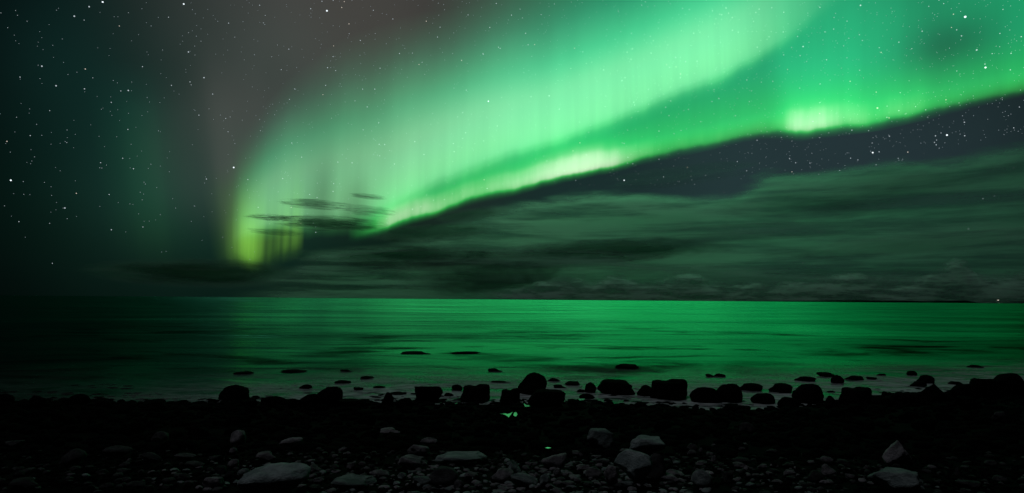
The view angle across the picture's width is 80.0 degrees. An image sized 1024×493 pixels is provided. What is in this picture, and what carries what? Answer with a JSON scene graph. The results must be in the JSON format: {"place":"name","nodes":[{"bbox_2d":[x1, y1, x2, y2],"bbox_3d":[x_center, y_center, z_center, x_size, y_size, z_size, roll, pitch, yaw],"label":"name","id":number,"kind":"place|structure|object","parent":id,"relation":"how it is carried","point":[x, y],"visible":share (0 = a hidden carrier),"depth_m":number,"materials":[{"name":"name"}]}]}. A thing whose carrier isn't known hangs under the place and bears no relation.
{"place":"outdoors","nodes":[
{"label":"outdoors","id":0,"kind":"place"},
{"bbox_2d":[119,263,271,283],"bbox_3d":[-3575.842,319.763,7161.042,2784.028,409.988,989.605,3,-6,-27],"label":"cloud","id":1,"kind":"structure","parent":0,"point":[209,273],"depth_m":6800.62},
{"bbox_2d":[250,215,289,220],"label":"cloud","id":2,"kind":"structure","parent":0,"point":[278,217],"depth_m":5623.91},
{"bbox_2d":[286,199,343,208],"bbox_3d":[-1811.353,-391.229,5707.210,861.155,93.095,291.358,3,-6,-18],"label":"cloud","id":3,"kind":"structure","parent":0,"point":[307,201],"depth_m":5574.56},
{"bbox_2d":[287,216,374,230],"bbox_3d":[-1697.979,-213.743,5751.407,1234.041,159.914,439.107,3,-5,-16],"label":"cloud","id":4,"kind":"structure","parent":0,"point":[315,221],"depth_m":5572.88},
{"bbox_2d":[335,247,491,265],"bbox_3d":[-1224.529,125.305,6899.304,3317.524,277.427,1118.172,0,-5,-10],"label":"cloud","id":5,"kind":"structure","parent":0,"point":[393,256],"depth_m":6441.89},
{"bbox_2d":[393,225,472,240],"bbox_3d":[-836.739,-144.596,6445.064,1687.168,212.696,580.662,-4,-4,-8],"label":"cloud","id":6,"kind":"structure","parent":0,"point":[420,233],"depth_m":6193.73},
{"bbox_2d":[430,256,541,289],"bbox_3d":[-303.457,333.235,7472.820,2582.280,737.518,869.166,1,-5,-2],"label":"cloud","id":7,"kind":"structure","parent":0,"point":[496,274],"depth_m":7072.28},
{"bbox_2d":[0,295,1023,409],"bbox_3d":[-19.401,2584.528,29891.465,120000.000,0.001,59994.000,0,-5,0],"label":"sea","id":8,"kind":"structure","parent":0,"point":[179,348],"depth_m":36.59,"materials":[{"name":"liquid"}]},
{"bbox_2d":[565,381,580,385],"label":"boulder","id":9,"kind":"object","parent":8,"relation":"in","point":[573,383],"visible":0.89,"depth_m":18.43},
{"bbox_2d":[615,363,638,368],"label":"boulder","id":10,"kind":"object","parent":8,"relation":"in","point":[627,366],"visible":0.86,"depth_m":23.07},
{"bbox_2d":[260,336,1002,373],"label":"sea water","id":11,"kind":"structure","parent":8,"relation":"on","point":[582,368],"depth_m":23.91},
{"bbox_2d":[281,369,306,372],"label":"boulder","id":12,"kind":"object","parent":11,"relation":"on","point":[294,371],"visible":0.99,"depth_m":21.31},
{"bbox_2d":[400,351,429,354],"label":"boulder","id":13,"kind":"object","parent":11,"relation":"on","point":[415,352],"visible":0.95,"depth_m":28.69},
{"bbox_2d":[250,372,1023,409],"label":"foam","id":14,"kind":"object","parent":8,"relation":"on","point":[457,393],"visible":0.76,"depth_m":17.52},
{"bbox_2d":[740,383,762,391],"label":"boulder","id":15,"kind":"object","parent":8,"relation":"on","point":[752,387],"visible":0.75,"depth_m":17.63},
{"bbox_2d":[794,376,815,381],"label":"boulder","id":16,"kind":"object","parent":8,"relation":"in","point":[806,379],"visible":0.91,"depth_m":19.77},
{"bbox_2d":[816,372,834,376],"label":"boulder","id":17,"kind":"object","parent":8,"relation":"in","point":[824,374],"visible":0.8,"depth_m":21.03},
{"bbox_2d":[831,375,843,383],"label":"boulder","id":18,"kind":"object","parent":8,"relation":"in","point":[836,379],"visible":0.8,"depth_m":19.29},
{"bbox_2d":[844,375,863,380],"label":"boulder","id":19,"kind":"object","parent":8,"relation":"in","point":[854,378],"visible":0.9,"depth_m":20.16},
{"bbox_2d":[916,375,934,383],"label":"boulder","id":20,"kind":"object","parent":8,"relation":"in","point":[927,379],"visible":0.66,"depth_m":19.49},
{"bbox_2d":[0,395,1023,492],"bbox_3d":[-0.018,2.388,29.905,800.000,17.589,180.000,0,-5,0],"label":"beach","id":21,"kind":"structure","parent":0,"point":[899,427],"depth_m":6.90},
{"bbox_2d":[0,393,14,403],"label":"boulder","id":22,"kind":"object","parent":21,"relation":"on","point":[7,397],"visible":0.62,"depth_m":13.31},
{"bbox_2d":[4,440,24,447],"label":"stone","id":23,"kind":"object","parent":21,"relation":"on","point":[16,443],"visible":0.83,"depth_m":7.24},
{"bbox_2d":[8,477,38,487],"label":"stone","id":24,"kind":"object","parent":21,"relation":"on","point":[23,482],"visible":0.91,"depth_m":4.67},
{"bbox_2d":[28,395,48,407],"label":"boulder","id":25,"kind":"object","parent":21,"relation":"on","point":[34,401],"visible":0.76,"depth_m":12.66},
{"bbox_2d":[61,449,86,464],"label":"stone","id":26,"kind":"object","parent":21,"relation":"on","point":[75,456],"visible":0.93,"depth_m":6.01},
{"bbox_2d":[65,394,90,405],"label":"boulder","id":27,"kind":"object","parent":21,"relation":"on","point":[82,399],"visible":0.77,"depth_m":13.80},
{"bbox_2d":[95,400,111,408],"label":"boulder","id":28,"kind":"object","parent":21,"relation":"on","point":[105,403],"visible":0.65,"depth_m":13.06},
{"bbox_2d":[102,445,132,456],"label":"stone","id":29,"kind":"object","parent":21,"relation":"on","point":[112,451],"visible":0.94,"depth_m":6.67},
{"bbox_2d":[117,468,130,473],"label":"stone","id":30,"kind":"object","parent":21,"relation":"on","point":[124,470],"visible":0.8,"depth_m":5.24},
{"bbox_2d":[142,452,160,461],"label":"stone","id":31,"kind":"object","parent":21,"relation":"on","point":[151,456],"visible":1,"depth_m":6.26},
{"bbox_2d":[140,399,168,410],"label":"boulder","id":32,"kind":"object","parent":21,"relation":"on","point":[160,404],"visible":0.71,"depth_m":12.30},
{"bbox_2d":[151,431,168,440],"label":"stone","id":33,"kind":"object","parent":21,"relation":"on","point":[162,435],"visible":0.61,"depth_m":8.06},
{"bbox_2d":[174,453,195,458],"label":"stone","id":34,"kind":"object","parent":21,"relation":"on","point":[184,455],"visible":1,"depth_m":6.46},
{"bbox_2d":[184,461,203,467],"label":"stone","id":35,"kind":"object","parent":21,"relation":"on","point":[193,464],"visible":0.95,"depth_m":5.95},
{"bbox_2d":[202,476,224,488],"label":"stone","id":36,"kind":"object","parent":21,"relation":"on","point":[212,482],"visible":0.94,"depth_m":4.50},
{"bbox_2d":[208,455,221,460],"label":"stone","id":37,"kind":"object","parent":21,"relation":"on","point":[215,458],"visible":0.91,"depth_m":6.46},
{"bbox_2d":[218,385,248,400],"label":"boulder","id":38,"kind":"object","parent":21,"relation":"on","point":[233,392],"visible":0.79,"depth_m":15.32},
{"bbox_2d":[228,459,238,469],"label":"stone","id":39,"kind":"object","parent":21,"relation":"on","point":[232,463],"visible":0.84,"depth_m":5.81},
{"bbox_2d":[230,430,245,444],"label":"stone","id":40,"kind":"object","parent":21,"relation":"on","point":[238,437],"visible":0.95,"depth_m":7.86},
{"bbox_2d":[255,451,275,461],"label":"stone","id":41,"kind":"object","parent":21,"relation":"on","point":[265,456],"visible":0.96,"depth_m":6.40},
{"bbox_2d":[237,462,310,492],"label":"stone","id":42,"kind":"object","parent":21,"relation":"on","point":[282,477],"visible":1,"depth_m":4.41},
{"bbox_2d":[260,396,287,407],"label":"boulder","id":43,"kind":"object","parent":21,"relation":"on","point":[272,401],"visible":0.73,"depth_m":13.80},
{"bbox_2d":[279,437,302,446],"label":"stone","id":44,"kind":"object","parent":21,"relation":"on","point":[288,442],"visible":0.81,"depth_m":7.57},
{"bbox_2d":[300,394,318,406],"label":"boulder","id":45,"kind":"object","parent":21,"relation":"on","point":[310,398],"visible":0.58,"depth_m":13.57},
{"bbox_2d":[310,464,321,473],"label":"stone","id":46,"kind":"object","parent":21,"relation":"on","point":[315,468],"visible":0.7,"depth_m":5.36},
{"bbox_2d":[317,386,342,405],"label":"boulder","id":47,"kind":"object","parent":21,"relation":"on","point":[330,396],"visible":0.78,"depth_m":13.58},
{"bbox_2d":[338,398,364,406],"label":"boulder","id":48,"kind":"object","parent":21,"relation":"on","point":[348,402],"visible":0.7,"depth_m":13.08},
{"bbox_2d":[331,474,376,487],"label":"stone","id":49,"kind":"object","parent":21,"relation":"on","point":[352,480],"visible":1,"depth_m":4.87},
{"bbox_2d":[369,469,389,476],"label":"stone","id":50,"kind":"object","parent":21,"relation":"on","point":[380,472],"visible":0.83,"depth_m":5.36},
{"bbox_2d":[379,392,393,407],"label":"boulder","id":51,"kind":"object","parent":21,"relation":"on","point":[388,399],"visible":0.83,"depth_m":13.04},
{"bbox_2d":[380,427,399,434],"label":"stone","id":52,"kind":"object","parent":21,"relation":"on","point":[385,431],"visible":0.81,"depth_m":8.84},
{"bbox_2d":[395,398,412,407],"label":"boulder","id":53,"kind":"object","parent":21,"relation":"on","point":[400,403],"visible":0.83,"depth_m":13.14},
{"bbox_2d":[397,454,426,467],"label":"stone","id":54,"kind":"object","parent":21,"relation":"on","point":[411,461],"visible":0.99,"depth_m":5.89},
{"bbox_2d":[407,445,429,456],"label":"stone","id":55,"kind":"object","parent":21,"relation":"on","point":[419,450],"visible":0.85,"depth_m":6.52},
{"bbox_2d":[412,476,430,485],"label":"stone","id":56,"kind":"object","parent":21,"relation":"on","point":[423,480],"visible":0.77,"depth_m":5.03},
{"bbox_2d":[414,386,442,402],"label":"boulder","id":57,"kind":"object","parent":21,"relation":"on","point":[428,393],"visible":0.77,"depth_m":15.04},
{"bbox_2d":[429,466,457,486],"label":"stone","id":58,"kind":"object","parent":21,"relation":"on","point":[446,476],"visible":0.91,"depth_m":5.03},
{"bbox_2d":[454,480,463,488],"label":"stone","id":59,"kind":"object","parent":21,"relation":"on","point":[458,483],"visible":0.84,"depth_m":4.93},
{"bbox_2d":[434,451,487,462],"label":"stone","id":60,"kind":"object","parent":21,"relation":"on","point":[460,456],"visible":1,"depth_m":6.15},
{"bbox_2d":[463,471,477,478],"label":"stone","id":61,"kind":"object","parent":21,"relation":"on","point":[469,474],"visible":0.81,"depth_m":5.32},
{"bbox_2d":[460,384,489,402],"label":"boulder","id":62,"kind":"object","parent":21,"relation":"on","point":[479,393],"visible":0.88,"depth_m":15.32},
{"bbox_2d":[0,380,951,406],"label":"cobbles","id":63,"kind":"object","parent":21,"relation":"on","point":[97,399],"visible":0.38,"depth_m":16.05,"materials":[{"name":"stone"}]},
{"bbox_2d":[492,468,513,482],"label":"stone","id":64,"kind":"object","parent":21,"relation":"on","point":[501,475],"visible":0.84,"depth_m":5.16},
{"bbox_2d":[496,407,512,414],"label":"boulder","id":65,"kind":"object","parent":21,"relation":"on","point":[504,410],"visible":0.52,"depth_m":11.82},
{"bbox_2d":[500,388,519,404],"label":"boulder","id":66,"kind":"object","parent":21,"relation":"on","point":[512,395],"visible":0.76,"depth_m":14.57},
{"bbox_2d":[0,446,1023,492],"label":"pebbles","id":67,"kind":"object","parent":21,"relation":"on","point":[507,487],"visible":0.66,"depth_m":5.67,"materials":[{"name":"stone"}]},
{"bbox_2d":[0,391,1023,460],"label":"cobbles","id":68,"kind":"object","parent":21,"relation":"on","point":[817,445],"visible":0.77,"depth_m":9.23,"materials":[{"name":"stone"}]},
{"bbox_2d":[420,437,437,444],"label":"stone","id":69,"kind":"object","parent":68,"relation":"on","point":[428,440],"visible":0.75,"depth_m":7.62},
{"bbox_2d":[508,459,520,473],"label":"stone","id":70,"kind":"object","parent":21,"relation":"on","point":[514,466],"visible":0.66,"depth_m":5.36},
{"bbox_2d":[511,472,537,486],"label":"stone","id":71,"kind":"object","parent":21,"relation":"on","point":[522,479],"visible":0.94,"depth_m":5.02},
{"bbox_2d":[518,372,546,394],"bbox_3d":[0.561,3.872,16.799,0.736,0.803,0.609,-4,-6,40],"label":"boulder","id":72,"kind":"object","parent":21,"relation":"on","point":[531,383],"visible":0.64,"depth_m":16.61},
{"bbox_2d":[540,474,549,485],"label":"stone","id":73,"kind":"object","parent":21,"relation":"on","point":[544,479],"visible":0.89,"depth_m":5.03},
{"bbox_2d":[528,389,565,407],"bbox_3d":[0.775,3.470,13.660,0.829,0.495,0.662,-1,-5,11],"label":"boulder","id":74,"kind":"object","parent":21,"relation":"on","point":[546,398],"visible":0.81,"depth_m":13.42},
{"bbox_2d":[541,453,566,468],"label":"stone","id":75,"kind":"object","parent":21,"relation":"on","point":[557,461],"visible":0.83,"depth_m":5.71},
{"bbox_2d":[559,480,575,485],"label":"stone","id":76,"kind":"object","parent":21,"relation":"on","point":[566,482],"visible":0.96,"depth_m":4.93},
{"bbox_2d":[576,464,590,471],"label":"stone","id":77,"kind":"object","parent":21,"relation":"on","point":[581,467],"visible":0.86,"depth_m":5.64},
{"bbox_2d":[579,394,594,399],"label":"boulder","id":78,"kind":"object","parent":21,"relation":"on","point":[588,396],"visible":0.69,"depth_m":15.93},
{"bbox_2d":[585,382,595,393],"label":"boulder","id":79,"kind":"object","parent":21,"relation":"on","point":[590,387],"visible":0.79,"depth_m":16.97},
{"bbox_2d":[585,468,602,478],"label":"stone","id":80,"kind":"object","parent":21,"relation":"on","point":[594,473],"visible":0.96,"depth_m":5.26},
{"bbox_2d":[587,428,613,448],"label":"stone","id":81,"kind":"object","parent":21,"relation":"on","point":[603,438],"visible":0.93,"depth_m":7.58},
{"bbox_2d":[595,458,610,463],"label":"stone","id":82,"kind":"object","parent":21,"relation":"on","point":[603,460],"visible":0.81,"depth_m":6.11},
{"bbox_2d":[604,465,617,485],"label":"stone","id":83,"kind":"object","parent":21,"relation":"on","point":[610,475],"visible":1,"depth_m":5.00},
{"bbox_2d":[597,379,634,395],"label":"boulder","id":84,"kind":"object","parent":21,"relation":"on","point":[618,387],"visible":0.79,"depth_m":16.70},
{"bbox_2d":[619,481,634,486],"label":"stone","id":85,"kind":"object","parent":21,"relation":"on","point":[625,483],"visible":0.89,"depth_m":4.84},
{"bbox_2d":[614,449,652,483],"bbox_3d":[1.030,1.869,5.165,0.323,0.291,0.221,-2,-5,25],"label":"stone","id":86,"kind":"object","parent":21,"relation":"on","point":[635,466],"visible":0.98,"depth_m":5.11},
{"bbox_2d":[637,385,650,396],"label":"boulder","id":87,"kind":"object","parent":21,"relation":"on","point":[643,390],"visible":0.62,"depth_m":16.48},
{"bbox_2d":[630,435,665,451],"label":"stone","id":88,"kind":"object","parent":21,"relation":"on","point":[644,443],"visible":1,"depth_m":7.26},
{"bbox_2d":[647,453,665,481],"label":"stone","id":89,"kind":"object","parent":21,"relation":"on","point":[657,472],"visible":0.74,"depth_m":5.25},
{"bbox_2d":[648,379,687,400],"bbox_3d":[4.260,3.876,16.216,1.008,0.687,0.828,4,-6,-39],"label":"boulder","id":90,"kind":"object","parent":21,"relation":"on","point":[673,389],"visible":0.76,"depth_m":15.99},
{"bbox_2d":[661,472,683,482],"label":"stone","id":91,"kind":"object","parent":21,"relation":"on","point":[670,477],"visible":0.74,"depth_m":5.24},
{"bbox_2d":[666,469,683,475],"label":"stone","id":92,"kind":"object","parent":21,"relation":"on","point":[673,471],"visible":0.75,"depth_m":5.62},
{"bbox_2d":[691,469,713,487],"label":"stone","id":93,"kind":"object","parent":21,"relation":"on","point":[700,478],"visible":0.93,"depth_m":5.02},
{"bbox_2d":[689,387,720,403],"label":"boulder","id":94,"kind":"object","parent":21,"relation":"on","point":[700,395],"visible":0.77,"depth_m":15.47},
{"bbox_2d":[717,383,742,403],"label":"boulder","id":95,"kind":"object","parent":21,"relation":"on","point":[730,393],"visible":0.75,"depth_m":15.54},
{"bbox_2d":[731,457,748,462],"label":"stone","id":96,"kind":"object","parent":21,"relation":"on","point":[740,459],"visible":0.96,"depth_m":6.60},
{"bbox_2d":[732,462,748,469],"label":"stone","id":97,"kind":"object","parent":21,"relation":"on","point":[740,465],"visible":0.88,"depth_m":6.02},
{"bbox_2d":[750,393,774,404],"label":"boulder","id":98,"kind":"object","parent":21,"relation":"on","point":[763,398],"visible":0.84,"depth_m":15.38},
{"bbox_2d":[768,383,792,393],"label":"boulder","id":99,"kind":"object","parent":21,"relation":"on","point":[782,388],"visible":0.81,"depth_m":17.30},
{"bbox_2d":[777,397,799,407],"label":"boulder","id":100,"kind":"object","parent":21,"relation":"on","point":[785,401],"visible":0.72,"depth_m":14.67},
{"bbox_2d":[783,469,795,475],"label":"stone","id":101,"kind":"object","parent":21,"relation":"on","point":[788,472],"visible":0.95,"depth_m":5.69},
{"bbox_2d":[791,384,823,403],"bbox_3d":[7.601,3.854,15.634,0.660,0.667,0.659,4,-6,-32],"label":"boulder","id":102,"kind":"object","parent":21,"relation":"on","point":[808,393],"visible":0.77,"depth_m":15.43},
{"bbox_2d":[807,470,822,482],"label":"stone","id":103,"kind":"object","parent":21,"relation":"on","point":[815,476],"visible":0.92,"depth_m":5.49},
{"bbox_2d":[821,463,836,475],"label":"stone","id":104,"kind":"object","parent":21,"relation":"on","point":[826,469],"visible":0.91,"depth_m":5.83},
{"bbox_2d":[824,395,840,408],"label":"boulder","id":105,"kind":"object","parent":21,"relation":"on","point":[830,402],"visible":0.76,"depth_m":13.61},
{"bbox_2d":[836,459,849,465],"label":"stone","id":106,"kind":"object","parent":21,"relation":"on","point":[843,461],"visible":0.78,"depth_m":6.47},
{"bbox_2d":[839,386,871,404],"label":"boulder","id":107,"kind":"object","parent":21,"relation":"on","point":[860,395],"visible":0.79,"depth_m":14.74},
{"bbox_2d":[868,467,924,492],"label":"stone","id":108,"kind":"object","parent":21,"relation":"on","point":[896,480],"visible":1,"depth_m":5.04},
{"bbox_2d":[882,440,911,465],"bbox_3d":[4.150,2.227,6.567,0.303,0.293,0.229,4,-6,-33],"label":"stone","id":109,"kind":"object","parent":21,"relation":"on","point":[895,452],"visible":0.93,"depth_m":6.50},
{"bbox_2d":[891,392,919,404],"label":"boulder","id":110,"kind":"object","parent":21,"relation":"on","point":[911,398],"visible":0.59,"depth_m":14.27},
{"bbox_2d":[910,381,926,387],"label":"boulder","id":111,"kind":"object","parent":21,"relation":"on","point":[919,384],"visible":0.87,"depth_m":18.66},
{"bbox_2d":[917,383,952,404],"bbox_3d":[9.849,3.472,14.186,0.832,0.573,0.666,0,-3,2],"label":"boulder","id":112,"kind":"object","parent":21,"relation":"on","point":[933,392],"visible":0.77,"depth_m":14.04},
{"bbox_2d":[950,384,981,398],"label":"boulder","id":113,"kind":"object","parent":21,"relation":"on","point":[970,390],"visible":0.73,"depth_m":15.03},
{"bbox_2d":[955,480,980,488],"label":"stone","id":114,"kind":"object","parent":21,"relation":"on","point":[971,484],"visible":0.98,"depth_m":5.29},
{"bbox_2d":[969,378,1007,398],"bbox_3d":[11.811,3.589,15.171,0.789,0.605,0.631,0,-7,6],"label":"boulder","id":115,"kind":"object","parent":21,"relation":"on","point":[992,388],"visible":0.86,"depth_m":14.95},
{"bbox_2d":[991,411,1005,421],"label":"stone","id":116,"kind":"object","parent":21,"relation":"on","point":[998,416],"visible":0.92,"depth_m":10.04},
{"bbox_2d":[992,475,1006,481],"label":"stone","id":117,"kind":"object","parent":21,"relation":"on","point":[997,478],"visible":0.88,"depth_m":5.57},
{"bbox_2d":[994,373,1023,396],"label":"boulder","id":118,"kind":"object","parent":21,"relation":"on","point":[1014,382],"visible":0.57,"depth_m":15.34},
{"bbox_2d":[0,0,1023,300],"label":"sky","id":119,"kind":"structure","parent":0,"point":[98,46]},
{"bbox_2d":[5,0,1023,263],"bbox_3d":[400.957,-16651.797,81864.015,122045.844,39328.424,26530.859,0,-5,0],"label":"faint stars","id":120,"kind":"object","parent":119,"relation":"in","point":[601,94],"visible":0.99,"depth_m":83764.45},
{"bbox_2d":[525,239,689,261],"bbox_3d":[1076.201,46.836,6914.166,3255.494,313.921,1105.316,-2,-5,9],"label":"cloud","id":121,"kind":"structure","parent":0,"point":[625,250],"depth_m":6455.81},
{"bbox_2d":[293,255,1023,300],"bbox_3d":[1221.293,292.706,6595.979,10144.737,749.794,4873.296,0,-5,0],"label":"cloud","id":122,"kind":"structure","parent":0,"point":[561,278],"depth_m":7262.09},
{"bbox_2d":[431,156,1023,300],"bbox_3d":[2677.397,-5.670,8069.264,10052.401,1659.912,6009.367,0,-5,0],"label":"cloud","id":123,"kind":"structure","parent":0,"point":[935,236],"depth_m":7709.77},
{"bbox_2d":[512,262,1023,302],"bbox_3d":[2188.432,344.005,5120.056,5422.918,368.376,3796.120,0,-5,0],"label":"cloud","id":124,"kind":"structure","parent":0,"point":[1010,288],"depth_m":4952.05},
{"bbox_2d":[778,300,1023,302],"bbox_3d":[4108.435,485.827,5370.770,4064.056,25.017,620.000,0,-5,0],"label":"hills","id":125,"kind":"structure","parent":0,"point":[965,301],"depth_m":5104.02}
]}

